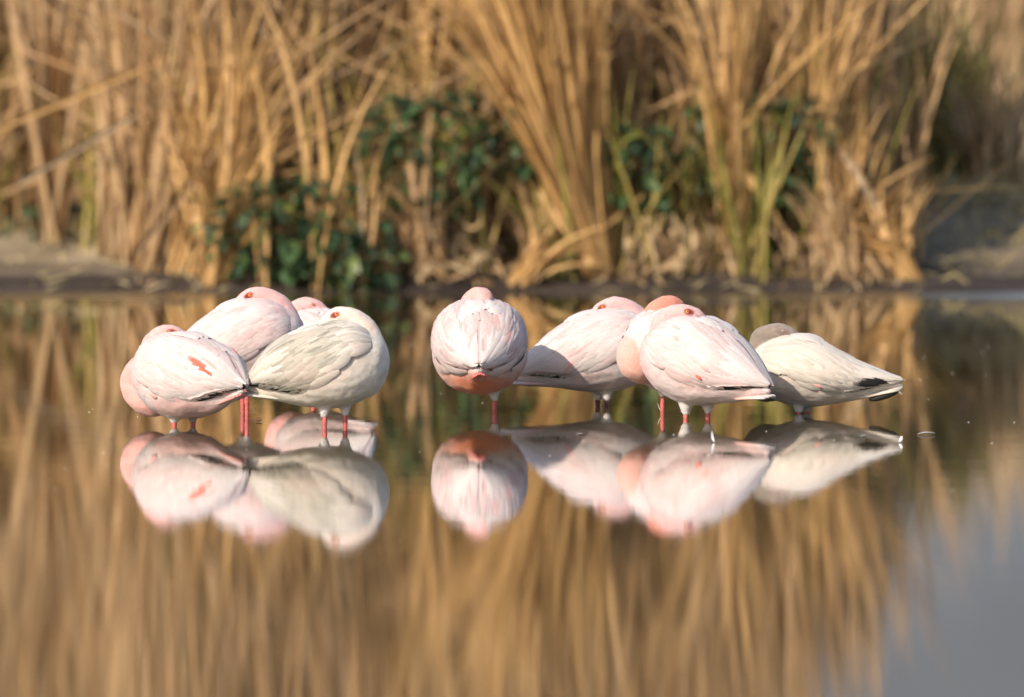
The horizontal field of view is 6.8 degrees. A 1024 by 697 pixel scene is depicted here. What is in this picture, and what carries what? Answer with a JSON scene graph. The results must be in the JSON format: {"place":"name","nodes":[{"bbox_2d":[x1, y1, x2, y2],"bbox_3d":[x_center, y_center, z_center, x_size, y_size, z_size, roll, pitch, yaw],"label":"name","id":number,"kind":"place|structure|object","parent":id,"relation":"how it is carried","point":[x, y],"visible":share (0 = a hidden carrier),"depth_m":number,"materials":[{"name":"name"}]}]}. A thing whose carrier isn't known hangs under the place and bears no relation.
{"place":"outdoors","nodes":[
{"label":"outdoors","id":0,"kind":"place"},
{"bbox_2d":[0,292,1023,696],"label":"water","id":1,"kind":"structure","parent":0,"point":[418,526],"depth_m":19.67,"materials":[{"name":"brown liquid"}]},
{"bbox_2d":[120,325,248,425],"bbox_3d":[-0.918,0.158,24.241,0.481,0.452,0.264,2,3,42],"label":"flamingo","id":2,"kind":"object","parent":1,"relation":"on","point":[173,374],"visible":1,"depth_m":24.14},
{"bbox_2d":[187,287,303,412],"bbox_3d":[-0.815,0.086,24.969,0.430,0.536,0.264,0,2,-8],"label":"flamingo","id":3,"kind":"object","parent":1,"relation":"on","point":[249,325],"visible":0.53,"depth_m":24.87},
{"bbox_2d":[292,297,330,324],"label":"flamingo","id":4,"kind":"object","parent":1,"relation":"on","point":[309,309],"visible":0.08,"depth_m":25.67},
{"bbox_2d":[244,306,389,427],"bbox_3d":[-0.551,0.134,24.154,0.419,0.507,0.266,0,2,-2],"label":"flamingo","id":5,"kind":"object","parent":1,"relation":"on","point":[337,357],"visible":1,"depth_m":24.07},
{"bbox_2d":[431,287,527,412],"bbox_3d":[-0.094,0.093,24.986,0.286,0.541,0.443,0,2,0],"label":"flamingo","id":6,"kind":"object","parent":1,"relation":"on","point":[479,340],"visible":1,"depth_m":24.89},
{"bbox_2d":[511,296,643,406],"bbox_3d":[0.207,0.090,25.381,0.486,0.494,0.264,0,2,-4],"label":"flamingo","id":7,"kind":"object","parent":1,"relation":"on","point":[577,351],"visible":0.75,"depth_m":25.29},
{"bbox_2d":[616,295,683,414],"bbox_3d":[0.482,0.099,24.940,0.443,0.512,0.264,-2,3,-45],"label":"flamingo","id":8,"kind":"object","parent":1,"relation":"on","point":[633,338],"visible":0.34,"depth_m":24.81},
{"bbox_2d":[639,304,775,418],"bbox_3d":[0.566,0.123,24.602,0.445,0.503,0.272,2,3,37],"label":"flamingo","id":9,"kind":"object","parent":1,"relation":"on","point":[690,357],"visible":0.99,"depth_m":24.52},
{"bbox_2d":[749,323,903,413],"bbox_3d":[0.887,0.140,24.956,0.447,0.430,0.281,1,3,31],"label":"flamingo","id":10,"kind":"object","parent":1,"relation":"on","point":[807,371],"visible":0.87,"depth_m":24.89},
{"bbox_2d":[0,123,1023,292],"bbox_3d":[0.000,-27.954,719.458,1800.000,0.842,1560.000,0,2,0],"label":"ground","id":11,"kind":"structure","parent":0,"point":[18,276],"depth_m":35.66,"materials":[{"name":"soil"}]},
{"bbox_2d":[0,199,106,245],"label":"leafy plant","id":12,"kind":"object","parent":11,"relation":"on","point":[72,208],"visible":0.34,"depth_m":38.37,"materials":[{"name":"green plant"}]},
{"bbox_2d":[5,0,117,244],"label":"reed tuft","id":13,"kind":"object","parent":11,"relation":"on","point":[54,190],"visible":0.86,"depth_m":38.15,"materials":[{"name":"beige plant"}]},
{"bbox_2d":[57,75,106,247],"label":"green reed tuft","id":14,"kind":"object","parent":11,"relation":"on","point":[86,194],"visible":0.16,"depth_m":37.97,"materials":[{"name":"plant"}]},
{"bbox_2d":[53,0,167,257],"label":"reed tuft","id":15,"kind":"object","parent":11,"relation":"on","point":[108,230],"visible":0.36,"depth_m":36.79,"materials":[{"name":"beige plant"}]},
{"bbox_2d":[135,145,218,253],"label":"reed stalk","id":16,"kind":"object","parent":11,"relation":"on","point":[170,209],"visible":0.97,"depth_m":35.50,"materials":[{"name":"beige plant"}]},
{"bbox_2d":[76,16,281,287],"bbox_3d":[-1.304,-0.791,35.207,1.012,1.149,0.232,-2,3,-34],"label":"reed tuft","id":17,"kind":"object","parent":11,"relation":"on","point":[267,174],"visible":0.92,"depth_m":35.31,"materials":[{"name":"beige plant"}]},
{"bbox_2d":[58,0,305,266],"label":"reed tuft","id":18,"kind":"object","parent":11,"relation":"on","point":[126,194],"visible":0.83,"depth_m":36.06,"materials":[{"name":"beige plant"}]},
{"bbox_2d":[22,88,406,285],"bbox_3d":[-1.296,-0.670,35.390,1.289,0.842,1.333,-1,3,-32],"label":"reed tuft","id":19,"kind":"object","parent":11,"relation":"on","point":[205,268],"visible":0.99,"depth_m":35.42,"materials":[{"name":"beige plant"}]},
{"bbox_2d":[39,0,421,271],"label":"reed tuft","id":20,"kind":"object","parent":11,"relation":"on","point":[149,212],"visible":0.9,"depth_m":35.82,"materials":[{"name":"beige plant"}]},
{"bbox_2d":[0,53,175,130],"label":"reed stalk","id":21,"kind":"object","parent":20,"relation":"attached to","point":[63,101],"visible":0.97,"depth_m":35.73,"materials":[{"name":"beige plant"}]},
{"bbox_2d":[16,88,180,185],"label":"reed stalk","id":22,"kind":"object","parent":20,"relation":"attached to","point":[71,152],"visible":0.91,"depth_m":35.67,"materials":[{"name":"beige plant"}]},
{"bbox_2d":[146,0,322,266],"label":"reed tuft","id":23,"kind":"object","parent":11,"relation":"on","point":[280,80],"visible":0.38,"depth_m":35.98,"materials":[{"name":"beige plant"}]},
{"bbox_2d":[92,106,402,280],"bbox_3d":[-1.055,-0.658,35.364,1.302,0.782,0.388,-1,2,-15],"label":"green reed tuft","id":24,"kind":"object","parent":11,"relation":"on","point":[330,165],"visible":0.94,"depth_m":35.40,"materials":[{"name":"plant"}]},
{"bbox_2d":[93,0,419,273],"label":"reed tuft","id":25,"kind":"object","parent":11,"relation":"on","point":[178,258],"visible":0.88,"depth_m":35.68,"materials":[{"name":"beige plant"}]},
{"bbox_2d":[122,6,398,274],"bbox_3d":[-1.211,-0.869,35.655,1.577,1.131,0.921,-2,3,-36],"label":"reed tuft","id":26,"kind":"object","parent":11,"relation":"on","point":[238,99],"visible":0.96,"depth_m":35.62,"materials":[{"name":"beige plant"}]},
{"bbox_2d":[246,89,391,174],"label":"reed stalk","id":27,"kind":"object","parent":26,"relation":"attached to","point":[294,146],"visible":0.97,"depth_m":35.68,"materials":[{"name":"beige plant"}]},
{"bbox_2d":[230,0,339,227],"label":"reed tuft","id":28,"kind":"object","parent":11,"relation":"on","point":[286,28],"visible":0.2,"depth_m":36.37,"materials":[{"name":"brown plant"}]},
{"bbox_2d":[220,0,350,245],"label":"reed tuft","id":29,"kind":"object","parent":11,"relation":"on","point":[305,71],"visible":0.37,"depth_m":36.16,"materials":[{"name":"beige plant"}]},
{"bbox_2d":[186,173,391,287],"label":"leafy plant","id":30,"kind":"object","parent":11,"relation":"on","point":[301,270],"visible":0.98,"depth_m":35.31,"materials":[{"name":"green plant"}]},
{"bbox_2d":[210,3,376,286],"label":"reed tuft","id":31,"kind":"object","parent":11,"relation":"on","point":[230,131],"visible":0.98,"depth_m":35.50,"materials":[{"name":"beige plant"}]},
{"bbox_2d":[259,0,392,205],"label":"reed tuft","id":32,"kind":"object","parent":11,"relation":"on","point":[361,43],"visible":0.42,"depth_m":36.29,"materials":[{"name":"brown plant"}]},
{"bbox_2d":[263,0,405,290],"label":"reed tuft","id":33,"kind":"object","parent":11,"relation":"on","point":[306,157],"visible":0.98,"depth_m":35.32,"materials":[{"name":"beige plant"}]},
{"bbox_2d":[285,131,407,289],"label":"reed tuft","id":34,"kind":"object","parent":11,"relation":"on","point":[351,227],"visible":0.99,"depth_m":35.29,"materials":[{"name":"beige plant"}]},
{"bbox_2d":[253,118,444,287],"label":"reed tuft","id":35,"kind":"object","parent":11,"relation":"on","point":[384,264],"visible":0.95,"depth_m":35.38,"materials":[{"name":"beige plant"}]},
{"bbox_2d":[251,174,316,239],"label":"reed stalk","id":36,"kind":"object","parent":35,"relation":"attached to","point":[273,198],"visible":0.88,"depth_m":35.60,"materials":[{"name":"beige plant"}]},
{"bbox_2d":[319,229,409,291],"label":"leafy plant","id":37,"kind":"object","parent":11,"relation":"on","point":[355,265],"visible":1,"depth_m":35.28,"materials":[{"name":"green plant"}]},
{"bbox_2d":[307,11,446,284],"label":"reed tuft","id":38,"kind":"object","parent":11,"relation":"on","point":[422,243],"visible":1,"depth_m":35.47,"materials":[{"name":"beige plant"}]},
{"bbox_2d":[194,106,561,284],"bbox_3d":[-0.659,-0.642,35.391,1.113,0.760,1.588,-2,3,-34],"label":"reed tuft","id":39,"kind":"object","parent":11,"relation":"on","point":[405,229],"visible":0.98,"depth_m":35.48,"materials":[{"name":"beige plant"}]},
{"bbox_2d":[281,0,501,261],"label":"green reed tuft","id":40,"kind":"object","parent":11,"relation":"on","point":[288,165],"visible":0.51,"depth_m":35.83,"materials":[{"name":"plant"}]},
{"bbox_2d":[271,59,521,267],"bbox_3d":[-0.273,-0.768,35.745,1.196,0.878,1.071,2,3,40],"label":"reed tuft","id":41,"kind":"object","parent":11,"relation":"on","point":[487,192],"visible":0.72,"depth_m":35.87,"materials":[{"name":"beige plant"}]},
{"bbox_2d":[384,0,466,217],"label":"reed tuft","id":42,"kind":"object","parent":11,"relation":"on","point":[428,37],"visible":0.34,"depth_m":36.33,"materials":[{"name":"beige plant"}]},
{"bbox_2d":[342,21,520,272],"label":"green reed tuft","id":43,"kind":"object","parent":11,"relation":"on","point":[473,210],"visible":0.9,"depth_m":35.68,"materials":[{"name":"plant"}]},
{"bbox_2d":[416,82,482,138],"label":"reed stalk","id":44,"kind":"object","parent":43,"relation":"attached to","point":[445,115],"visible":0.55,"depth_m":35.92,"materials":[{"name":"brown plant"}]},
{"bbox_2d":[349,89,515,269],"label":"leafy plant","id":45,"kind":"object","parent":11,"relation":"on","point":[463,179],"visible":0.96,"depth_m":35.53,"materials":[{"name":"green plant"}]},
{"bbox_2d":[436,149,443,189],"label":"reed stalk","id":46,"kind":"object","parent":11,"relation":"on","point":[442,153],"visible":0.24,"depth_m":35.99,"materials":[{"name":"plant"}]},
{"bbox_2d":[293,138,590,270],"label":"reed tuft","id":47,"kind":"object","parent":11,"relation":"on","point":[513,218],"visible":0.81,"depth_m":35.75,"materials":[{"name":"beige plant"}]},
{"bbox_2d":[270,0,635,279],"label":"reed tuft","id":48,"kind":"object","parent":11,"relation":"on","point":[529,74],"visible":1,"depth_m":35.55,"materials":[{"name":"beige plant"}]},
{"bbox_2d":[459,83,592,267],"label":"reed stalk","id":49,"kind":"object","parent":48,"relation":"attached to","point":[556,217],"visible":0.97,"depth_m":35.68,"materials":[{"name":"beige plant"}]},
{"bbox_2d":[0,0,940,224],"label":"fallen reeds","id":50,"kind":"object","parent":11,"relation":"on","point":[65,107],"visible":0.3,"depth_m":36.09,"materials":[{"name":"beige plant"}]},
{"bbox_2d":[0,0,945,264],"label":"green reeds","id":51,"kind":"object","parent":11,"relation":"on","point":[84,172],"visible":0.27,"depth_m":36.20,"materials":[{"name":"plant"}]},
{"bbox_2d":[450,0,500,235],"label":"reed tuft","id":52,"kind":"object","parent":11,"relation":"on","point":[465,82],"visible":0.16,"depth_m":36.25,"materials":[{"name":"beige plant"}]},
{"bbox_2d":[0,0,983,260],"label":"reed bed","id":53,"kind":"object","parent":11,"relation":"on","point":[28,194],"visible":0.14,"depth_m":36.53,"materials":[{"name":"beige plant"}]},
{"bbox_2d":[765,0,873,212],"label":"reed tuft","id":54,"kind":"object","parent":53,"relation":"on","point":[792,5],"visible":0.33,"depth_m":36.32,"materials":[{"name":"brown plant"}]},
{"bbox_2d":[421,104,577,280],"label":"green reed tuft","id":55,"kind":"object","parent":11,"relation":"on","point":[562,273],"visible":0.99,"depth_m":35.66,"materials":[{"name":"plant"}]},
{"bbox_2d":[490,11,522,230],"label":"reed tuft","id":56,"kind":"object","parent":11,"relation":"on","point":[498,110],"visible":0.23,"depth_m":36.36,"materials":[{"name":"brown plant"}]},
{"bbox_2d":[0,216,1023,291],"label":"mud debris","id":57,"kind":"object","parent":11,"relation":"on","point":[950,259],"visible":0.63,"depth_m":35.79,"materials":[{"name":"brown soil"}]},
{"bbox_2d":[485,91,540,253],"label":"leafy plant","id":58,"kind":"object","parent":11,"relation":"on","point":[523,173],"visible":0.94,"depth_m":35.69,"materials":[{"name":"green plant"}]},
{"bbox_2d":[137,196,923,291],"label":"dead leaf litter","id":59,"kind":"object","parent":11,"relation":"on","point":[674,258],"visible":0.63,"depth_m":35.59,"materials":[{"name":"brown plant"}]},
{"bbox_2d":[853,149,934,235],"bbox_3d":[1.584,-0.651,35.697,0.390,0.387,0.237,2,3,33],"label":"drooping reed bundle","id":60,"kind":"object","parent":59,"relation":"on","point":[865,209],"visible":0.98,"depth_m":35.71,"materials":[{"name":"brown plant"}]},
{"bbox_2d":[527,249,568,281],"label":"reed stalk","id":61,"kind":"object","parent":11,"relation":"on","point":[536,273],"visible":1,"depth_m":35.43,"materials":[{"name":"beige plant"}]},
{"bbox_2d":[420,0,699,238],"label":"reed tuft","id":62,"kind":"object","parent":11,"relation":"on","point":[638,96],"visible":0.52,"depth_m":36.15,"materials":[{"name":"beige plant"}]},
{"bbox_2d":[507,175,625,286],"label":"reed tuft","id":63,"kind":"object","parent":11,"relation":"on","point":[524,270],"visible":1,"depth_m":35.44,"materials":[{"name":"beige plant"}]},
{"bbox_2d":[529,0,619,272],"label":"reed tuft","id":64,"kind":"object","parent":11,"relation":"on","point":[600,21],"visible":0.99,"depth_m":35.66,"materials":[{"name":"beige plant"}]},
{"bbox_2d":[599,189,649,228],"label":"reed stalk","id":65,"kind":"object","parent":11,"relation":"on","point":[616,215],"visible":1,"depth_m":35.68,"materials":[{"name":"plant"}]},
{"bbox_2d":[472,48,777,272],"bbox_3d":[0.554,-0.788,35.687,1.525,0.950,0.430,-1,3,-27],"label":"green reed tuft","id":66,"kind":"object","parent":11,"relation":"on","point":[622,219],"visible":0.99,"depth_m":35.65,"materials":[{"name":"plant"}]},
{"bbox_2d":[603,122,689,264],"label":"leafy plant","id":67,"kind":"object","parent":11,"relation":"on","point":[647,151],"visible":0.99,"depth_m":35.68,"materials":[{"name":"green plant"}]},
{"bbox_2d":[625,0,692,226],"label":"reed tuft","id":68,"kind":"object","parent":11,"relation":"on","point":[653,94],"visible":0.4,"depth_m":36.35,"materials":[{"name":"beige plant"}]},
{"bbox_2d":[611,24,815,258],"bbox_3d":[0.662,-0.863,36.012,1.322,0.995,0.643,2,3,42],"label":"reed tuft","id":69,"kind":"object","parent":11,"relation":"on","point":[682,120],"visible":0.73,"depth_m":35.98,"materials":[{"name":"beige plant"}]},
{"bbox_2d":[637,86,684,196],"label":"reed stalk","id":70,"kind":"object","parent":69,"relation":"on","point":[670,120],"visible":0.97,"depth_m":35.92,"materials":[{"name":"brown plant"}]},
{"bbox_2d":[674,92,778,98],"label":"reed stalk","id":71,"kind":"object","parent":69,"relation":"on","point":[686,96],"visible":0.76,"depth_m":35.98,"materials":[{"name":"brown plant"}]},
{"bbox_2d":[649,0,781,218],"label":"reed tuft","id":72,"kind":"object","parent":11,"relation":"on","point":[760,56],"visible":0.14,"depth_m":36.31,"materials":[{"name":"brown plant"}]},
{"bbox_2d":[612,83,825,282],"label":"green reed tuft","id":73,"kind":"object","parent":11,"relation":"on","point":[765,213],"visible":1,"depth_m":35.52,"materials":[{"name":"plant"}]},
{"bbox_2d":[644,35,813,279],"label":"green reed tuft","id":74,"kind":"object","parent":11,"relation":"on","point":[741,269],"visible":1,"depth_m":35.51,"materials":[{"name":"plant"}]},
{"bbox_2d":[603,0,863,226],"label":"reed tuft","id":75,"kind":"object","parent":11,"relation":"on","point":[702,41],"visible":0.16,"depth_m":36.24,"materials":[{"name":"beige plant"}]},
{"bbox_2d":[618,0,870,271],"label":"reed tuft","id":76,"kind":"object","parent":11,"relation":"on","point":[718,66],"visible":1,"depth_m":35.61,"materials":[{"name":"beige plant"}]},
{"bbox_2d":[745,172,806,265],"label":"reed stalk","id":77,"kind":"object","parent":76,"relation":"attached to","point":[776,220],"visible":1,"depth_m":35.60,"materials":[{"name":"beige plant"}]},
{"bbox_2d":[669,87,848,264],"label":"leafy plant","id":78,"kind":"object","parent":11,"relation":"on","point":[794,119],"visible":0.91,"depth_m":35.79,"materials":[{"name":"green plant"}]},
{"bbox_2d":[666,0,924,251],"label":"reed tuft","id":79,"kind":"object","parent":11,"relation":"on","point":[839,85],"visible":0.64,"depth_m":36.04,"materials":[{"name":"beige plant"}]},
{"bbox_2d":[806,151,858,237],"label":"reed stalk","id":80,"kind":"object","parent":11,"relation":"on","point":[807,234],"visible":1,"depth_m":35.83,"materials":[{"name":"brown plant"}]},
{"bbox_2d":[773,144,948,278],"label":"reed tuft","id":81,"kind":"object","parent":11,"relation":"on","point":[823,229],"visible":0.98,"depth_m":35.55,"materials":[{"name":"beige plant"}]},
{"bbox_2d":[818,0,913,221],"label":"reed tuft","id":82,"kind":"object","parent":11,"relation":"on","point":[881,85],"visible":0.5,"depth_m":36.48,"materials":[{"name":"brown plant"}]},
{"bbox_2d":[849,14,903,143],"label":"reed stalk","id":83,"kind":"object","parent":82,"relation":"attached to","point":[873,88],"visible":0.85,"depth_m":36.36,"materials":[{"name":"brown plant"}]},
{"bbox_2d":[765,79,995,270],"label":"reed tuft","id":84,"kind":"object","parent":11,"relation":"on","point":[837,165],"visible":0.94,"depth_m":35.73,"materials":[{"name":"beige plant"}]},
{"bbox_2d":[777,132,1020,280],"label":"reed tuft","id":85,"kind":"object","parent":11,"relation":"on","point":[895,255],"visible":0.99,"depth_m":35.53,"materials":[{"name":"beige plant"}]},
{"bbox_2d":[836,145,900,243],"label":"reed stalk","id":86,"kind":"object","parent":85,"relation":"on","point":[863,185],"visible":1,"depth_m":35.66,"materials":[{"name":"beige plant"}]},
{"bbox_2d":[866,0,1023,114],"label":"reed bed","id":87,"kind":"object","parent":11,"relation":"on","point":[1013,11],"visible":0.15,"depth_m":60.04,"materials":[{"name":"beige plant"}]},
{"bbox_2d":[867,0,1023,190],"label":"rush tuft","id":88,"kind":"object","parent":11,"relation":"on","point":[945,152],"visible":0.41,"depth_m":39.44,"materials":[{"name":"brown plant"}]},
{"bbox_2d":[895,39,1023,189],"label":"grass tuft","id":89,"kind":"object","parent":11,"relation":"on","point":[998,146],"visible":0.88,"depth_m":38.92,"materials":[{"name":"beige plant"}]},
{"bbox_2d":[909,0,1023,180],"bbox_3d":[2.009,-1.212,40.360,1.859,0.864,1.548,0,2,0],"label":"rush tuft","id":90,"kind":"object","parent":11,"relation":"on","point":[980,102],"visible":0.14,"depth_m":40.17,"materials":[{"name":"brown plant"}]},
{"bbox_2d":[894,153,1023,248],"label":"bank grass","id":91,"kind":"structure","parent":0,"point":[1003,190],"depth_m":37.74,"materials":[{"name":"brown plant"}]}
]}

